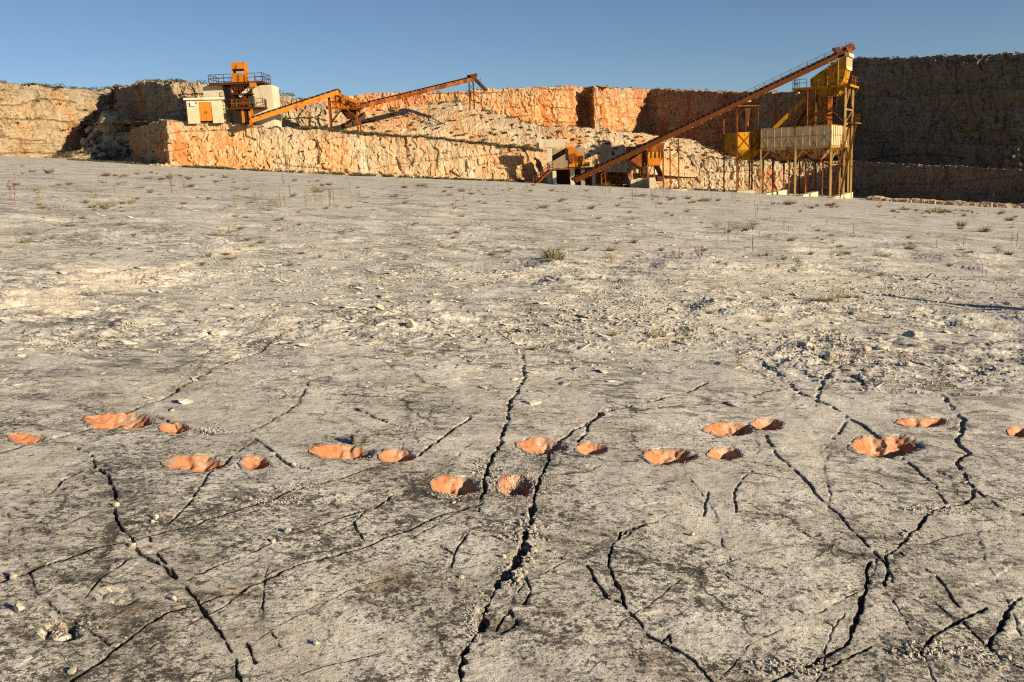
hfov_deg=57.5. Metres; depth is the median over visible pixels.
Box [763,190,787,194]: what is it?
concrete footing
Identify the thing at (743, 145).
storage bin
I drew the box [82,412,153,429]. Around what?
footprint
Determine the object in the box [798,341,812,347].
stone
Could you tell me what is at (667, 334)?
stone
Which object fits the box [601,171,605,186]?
conveyor trestle
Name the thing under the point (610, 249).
dry tuft
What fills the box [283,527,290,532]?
stone
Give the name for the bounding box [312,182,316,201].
dry stalk
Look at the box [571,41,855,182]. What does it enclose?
belt conveyor
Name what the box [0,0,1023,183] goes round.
sky
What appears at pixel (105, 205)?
grass tuft
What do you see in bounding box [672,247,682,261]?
sapling
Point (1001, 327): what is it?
bush
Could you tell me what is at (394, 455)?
footprint
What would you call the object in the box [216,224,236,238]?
tuft
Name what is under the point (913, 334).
stone
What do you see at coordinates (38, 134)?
quarry cliff
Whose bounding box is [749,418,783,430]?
footprint
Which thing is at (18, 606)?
stone
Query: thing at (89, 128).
boulder
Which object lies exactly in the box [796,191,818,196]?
concrete footing
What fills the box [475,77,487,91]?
discharge chute
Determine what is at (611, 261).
bush
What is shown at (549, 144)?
concrete portal
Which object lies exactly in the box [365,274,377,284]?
bush
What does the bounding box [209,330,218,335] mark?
stone
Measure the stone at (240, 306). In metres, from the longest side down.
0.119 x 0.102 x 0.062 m
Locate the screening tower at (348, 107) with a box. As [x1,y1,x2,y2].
[327,90,362,132]
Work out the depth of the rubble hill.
140.79 m
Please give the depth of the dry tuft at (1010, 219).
53.67 m
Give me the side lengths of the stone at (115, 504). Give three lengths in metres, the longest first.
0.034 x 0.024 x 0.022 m
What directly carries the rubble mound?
on the ground
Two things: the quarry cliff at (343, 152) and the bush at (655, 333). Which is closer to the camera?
the bush at (655, 333)
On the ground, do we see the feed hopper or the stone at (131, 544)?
the stone at (131, 544)
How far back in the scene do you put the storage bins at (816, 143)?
117.97 m
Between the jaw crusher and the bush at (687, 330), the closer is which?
the bush at (687, 330)
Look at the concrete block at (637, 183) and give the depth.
124.41 m
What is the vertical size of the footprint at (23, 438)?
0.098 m
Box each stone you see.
[9,571,17,578]
[13,602,24,612]
[67,667,75,674]
[110,643,119,646]
[112,502,119,506]
[128,543,135,546]
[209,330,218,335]
[234,304,243,308]
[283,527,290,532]
[350,434,360,444]
[376,304,383,309]
[379,293,391,297]
[406,319,415,327]
[662,332,674,336]
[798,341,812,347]
[824,351,836,359]
[862,346,870,351]
[874,344,889,349]
[902,330,923,337]
[903,360,912,366]
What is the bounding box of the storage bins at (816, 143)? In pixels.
[760,124,849,196]
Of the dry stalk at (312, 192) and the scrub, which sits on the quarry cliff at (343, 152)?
the scrub
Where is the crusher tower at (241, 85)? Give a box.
[208,62,270,125]
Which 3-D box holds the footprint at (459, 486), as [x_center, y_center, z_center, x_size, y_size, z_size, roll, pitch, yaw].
[-0.296,0.801,4.859,0.315,0.144,0.353,-2,11,0]
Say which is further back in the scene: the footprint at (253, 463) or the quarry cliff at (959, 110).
the quarry cliff at (959, 110)
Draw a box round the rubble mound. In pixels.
[44,110,140,161]
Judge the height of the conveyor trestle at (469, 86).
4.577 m
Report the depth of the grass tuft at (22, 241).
16.11 m
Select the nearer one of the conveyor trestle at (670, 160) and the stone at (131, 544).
the stone at (131, 544)
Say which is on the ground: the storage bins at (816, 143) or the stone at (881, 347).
the stone at (881, 347)
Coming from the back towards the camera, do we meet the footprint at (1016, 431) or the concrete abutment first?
the concrete abutment
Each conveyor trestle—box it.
[468,81,474,108]
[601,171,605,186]
[669,139,679,188]
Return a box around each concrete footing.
[663,188,686,190]
[734,190,753,192]
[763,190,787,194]
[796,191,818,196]
[826,192,852,198]
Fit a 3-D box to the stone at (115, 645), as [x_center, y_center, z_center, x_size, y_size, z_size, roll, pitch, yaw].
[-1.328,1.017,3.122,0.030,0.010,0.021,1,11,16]
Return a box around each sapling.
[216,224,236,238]
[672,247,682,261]
[694,244,704,259]
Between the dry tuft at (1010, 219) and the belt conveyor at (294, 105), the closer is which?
the dry tuft at (1010, 219)
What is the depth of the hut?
115.95 m
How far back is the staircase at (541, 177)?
125.55 m
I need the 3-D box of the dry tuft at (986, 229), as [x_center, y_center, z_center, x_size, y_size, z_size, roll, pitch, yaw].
[20.125,-4.829,39.903,1.355,0.386,1.215,-9,13,-33]
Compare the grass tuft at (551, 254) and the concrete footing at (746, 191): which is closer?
the grass tuft at (551, 254)
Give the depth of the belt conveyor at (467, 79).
128.97 m
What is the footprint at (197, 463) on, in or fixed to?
on the ground
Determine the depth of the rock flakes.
10.71 m
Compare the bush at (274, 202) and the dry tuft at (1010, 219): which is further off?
the dry tuft at (1010, 219)
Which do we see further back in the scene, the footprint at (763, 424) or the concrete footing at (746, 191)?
the concrete footing at (746, 191)
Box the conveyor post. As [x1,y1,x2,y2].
[248,111,257,125]
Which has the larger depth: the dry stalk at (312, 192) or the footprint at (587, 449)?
the dry stalk at (312, 192)
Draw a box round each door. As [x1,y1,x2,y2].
[199,103,205,120]
[205,102,212,120]
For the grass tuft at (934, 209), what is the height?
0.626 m
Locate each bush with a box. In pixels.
[271,197,279,205]
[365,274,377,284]
[605,252,617,263]
[649,329,661,337]
[679,326,693,335]
[729,353,747,366]
[745,219,758,229]
[828,287,848,301]
[932,378,948,390]
[994,322,1006,331]
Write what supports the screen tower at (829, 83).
on the ground
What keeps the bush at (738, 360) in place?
on the ground
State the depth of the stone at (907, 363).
8.72 m
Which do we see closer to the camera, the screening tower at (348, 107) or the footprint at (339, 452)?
the footprint at (339, 452)
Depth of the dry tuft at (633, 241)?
21.96 m
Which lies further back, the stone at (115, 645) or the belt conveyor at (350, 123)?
the belt conveyor at (350, 123)
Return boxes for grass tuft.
[20,237,29,243]
[96,200,112,207]
[534,245,568,259]
[703,308,715,313]
[740,225,750,230]
[929,204,941,211]
[949,219,968,226]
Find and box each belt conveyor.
[247,89,339,122]
[341,113,365,128]
[360,73,477,107]
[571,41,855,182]
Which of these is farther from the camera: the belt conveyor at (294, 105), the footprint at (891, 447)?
the belt conveyor at (294, 105)
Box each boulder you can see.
[80,138,87,144]
[85,126,93,133]
[87,133,93,141]
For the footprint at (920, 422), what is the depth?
6.83 m
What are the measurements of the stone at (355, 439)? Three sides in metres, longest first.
0.083 x 0.068 x 0.066 m
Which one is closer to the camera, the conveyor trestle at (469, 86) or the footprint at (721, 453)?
the footprint at (721, 453)
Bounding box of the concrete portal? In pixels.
[539,139,583,183]
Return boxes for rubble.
[64,54,997,194]
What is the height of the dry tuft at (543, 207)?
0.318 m
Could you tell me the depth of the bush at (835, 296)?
13.46 m
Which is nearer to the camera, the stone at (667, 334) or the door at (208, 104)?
the stone at (667, 334)
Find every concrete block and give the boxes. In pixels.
[629,179,646,187]
[646,177,654,187]
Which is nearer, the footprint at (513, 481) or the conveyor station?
the footprint at (513, 481)
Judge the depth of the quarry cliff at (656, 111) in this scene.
208.94 m
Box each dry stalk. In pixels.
[7,171,15,204]
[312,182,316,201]
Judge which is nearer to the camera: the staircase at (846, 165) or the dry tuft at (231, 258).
the dry tuft at (231, 258)
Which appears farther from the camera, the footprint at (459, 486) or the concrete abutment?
the concrete abutment
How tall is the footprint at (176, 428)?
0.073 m
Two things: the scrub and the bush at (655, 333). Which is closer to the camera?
the bush at (655, 333)
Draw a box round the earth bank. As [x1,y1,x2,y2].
[866,196,1023,208]
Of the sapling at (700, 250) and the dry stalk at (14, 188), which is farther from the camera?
the dry stalk at (14, 188)
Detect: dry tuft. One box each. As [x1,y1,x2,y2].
[226,254,237,259]
[311,187,326,192]
[536,203,550,208]
[605,245,617,250]
[626,237,639,243]
[816,294,836,301]
[973,224,996,232]
[1004,216,1014,220]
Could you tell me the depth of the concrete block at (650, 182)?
122.09 m
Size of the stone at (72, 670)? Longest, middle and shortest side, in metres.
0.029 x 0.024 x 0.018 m
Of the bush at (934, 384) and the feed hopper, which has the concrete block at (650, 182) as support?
the feed hopper
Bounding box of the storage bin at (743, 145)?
[723,114,763,193]
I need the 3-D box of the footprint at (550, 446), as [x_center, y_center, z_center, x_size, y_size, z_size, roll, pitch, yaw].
[0.175,0.682,5.643,0.359,0.130,0.461,-2,11,0]
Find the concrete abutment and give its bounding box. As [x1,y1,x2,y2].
[203,84,281,128]
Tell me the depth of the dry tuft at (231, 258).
15.08 m
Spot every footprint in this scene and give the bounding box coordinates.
[7,433,46,444]
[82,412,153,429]
[158,422,188,434]
[160,454,227,471]
[237,456,269,470]
[308,444,372,460]
[377,449,413,462]
[429,475,479,495]
[496,474,534,497]
[514,437,564,459]
[574,443,605,454]
[639,448,695,465]
[701,422,754,435]
[706,447,741,459]
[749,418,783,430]
[847,435,921,458]
[894,417,947,427]
[1007,426,1023,437]
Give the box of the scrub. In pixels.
[0,51,1019,191]
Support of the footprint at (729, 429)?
on the ground
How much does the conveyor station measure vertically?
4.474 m
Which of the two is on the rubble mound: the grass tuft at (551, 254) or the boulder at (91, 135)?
the boulder at (91, 135)
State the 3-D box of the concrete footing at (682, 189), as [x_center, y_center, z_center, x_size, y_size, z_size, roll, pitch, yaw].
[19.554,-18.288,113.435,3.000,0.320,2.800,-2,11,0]
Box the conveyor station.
[735,97,759,131]
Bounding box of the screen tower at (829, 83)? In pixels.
[773,52,861,198]
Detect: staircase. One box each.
[533,162,551,182]
[833,116,856,197]
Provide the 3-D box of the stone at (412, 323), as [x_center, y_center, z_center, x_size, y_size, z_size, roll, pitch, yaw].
[-1.051,-0.177,9.762,0.105,0.097,0.100,12,13,25]
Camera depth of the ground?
5.76 m
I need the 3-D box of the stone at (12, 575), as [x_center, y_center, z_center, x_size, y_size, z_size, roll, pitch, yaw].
[-1.912,0.897,3.579,0.029,0.024,0.036,-6,11,-19]
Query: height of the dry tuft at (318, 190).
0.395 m
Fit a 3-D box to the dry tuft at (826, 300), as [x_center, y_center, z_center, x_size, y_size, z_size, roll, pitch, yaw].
[4.473,-0.621,13.450,0.393,0.129,0.363,-4,11,-8]
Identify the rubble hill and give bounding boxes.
[326,102,735,176]
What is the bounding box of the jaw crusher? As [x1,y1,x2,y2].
[552,146,597,185]
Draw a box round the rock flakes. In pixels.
[0,184,1023,410]
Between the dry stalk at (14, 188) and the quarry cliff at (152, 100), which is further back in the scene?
the quarry cliff at (152, 100)
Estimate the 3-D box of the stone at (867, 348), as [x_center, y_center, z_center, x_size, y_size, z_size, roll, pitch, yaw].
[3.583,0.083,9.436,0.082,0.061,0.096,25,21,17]
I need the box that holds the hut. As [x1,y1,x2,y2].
[183,97,223,123]
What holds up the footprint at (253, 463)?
on the ground
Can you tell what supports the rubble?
on the quarry cliff at (343, 152)
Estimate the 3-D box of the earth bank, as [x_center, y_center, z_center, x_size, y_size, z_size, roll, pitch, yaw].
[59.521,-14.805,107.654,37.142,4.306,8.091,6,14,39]
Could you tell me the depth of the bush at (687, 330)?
10.05 m
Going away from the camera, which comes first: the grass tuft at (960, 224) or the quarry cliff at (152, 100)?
the grass tuft at (960, 224)
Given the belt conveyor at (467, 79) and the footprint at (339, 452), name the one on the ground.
the footprint at (339, 452)
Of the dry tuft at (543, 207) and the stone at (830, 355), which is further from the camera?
the dry tuft at (543, 207)
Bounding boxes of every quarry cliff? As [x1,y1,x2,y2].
[0,82,114,156]
[84,119,840,194]
[106,79,327,127]
[300,85,825,161]
[828,52,1023,176]
[842,160,1023,203]
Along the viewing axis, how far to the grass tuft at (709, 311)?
11.77 m
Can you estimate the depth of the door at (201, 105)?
115.98 m
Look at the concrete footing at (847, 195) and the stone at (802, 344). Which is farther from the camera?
the concrete footing at (847, 195)
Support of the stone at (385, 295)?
on the ground
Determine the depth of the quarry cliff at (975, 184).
127.49 m
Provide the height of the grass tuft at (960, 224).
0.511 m
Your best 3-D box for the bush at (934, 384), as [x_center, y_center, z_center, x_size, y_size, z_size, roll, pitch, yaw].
[3.546,0.362,7.709,0.149,0.103,0.138,2,11,20]
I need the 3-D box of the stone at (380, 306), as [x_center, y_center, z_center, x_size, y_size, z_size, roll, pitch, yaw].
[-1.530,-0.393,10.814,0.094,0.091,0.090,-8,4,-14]
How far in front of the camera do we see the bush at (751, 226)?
31.30 m
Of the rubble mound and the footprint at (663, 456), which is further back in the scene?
the rubble mound
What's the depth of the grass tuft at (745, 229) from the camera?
30.55 m
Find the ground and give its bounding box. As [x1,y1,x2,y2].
[0,156,1023,681]
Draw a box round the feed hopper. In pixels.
[626,143,664,186]
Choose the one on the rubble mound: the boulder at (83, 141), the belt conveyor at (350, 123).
the boulder at (83, 141)

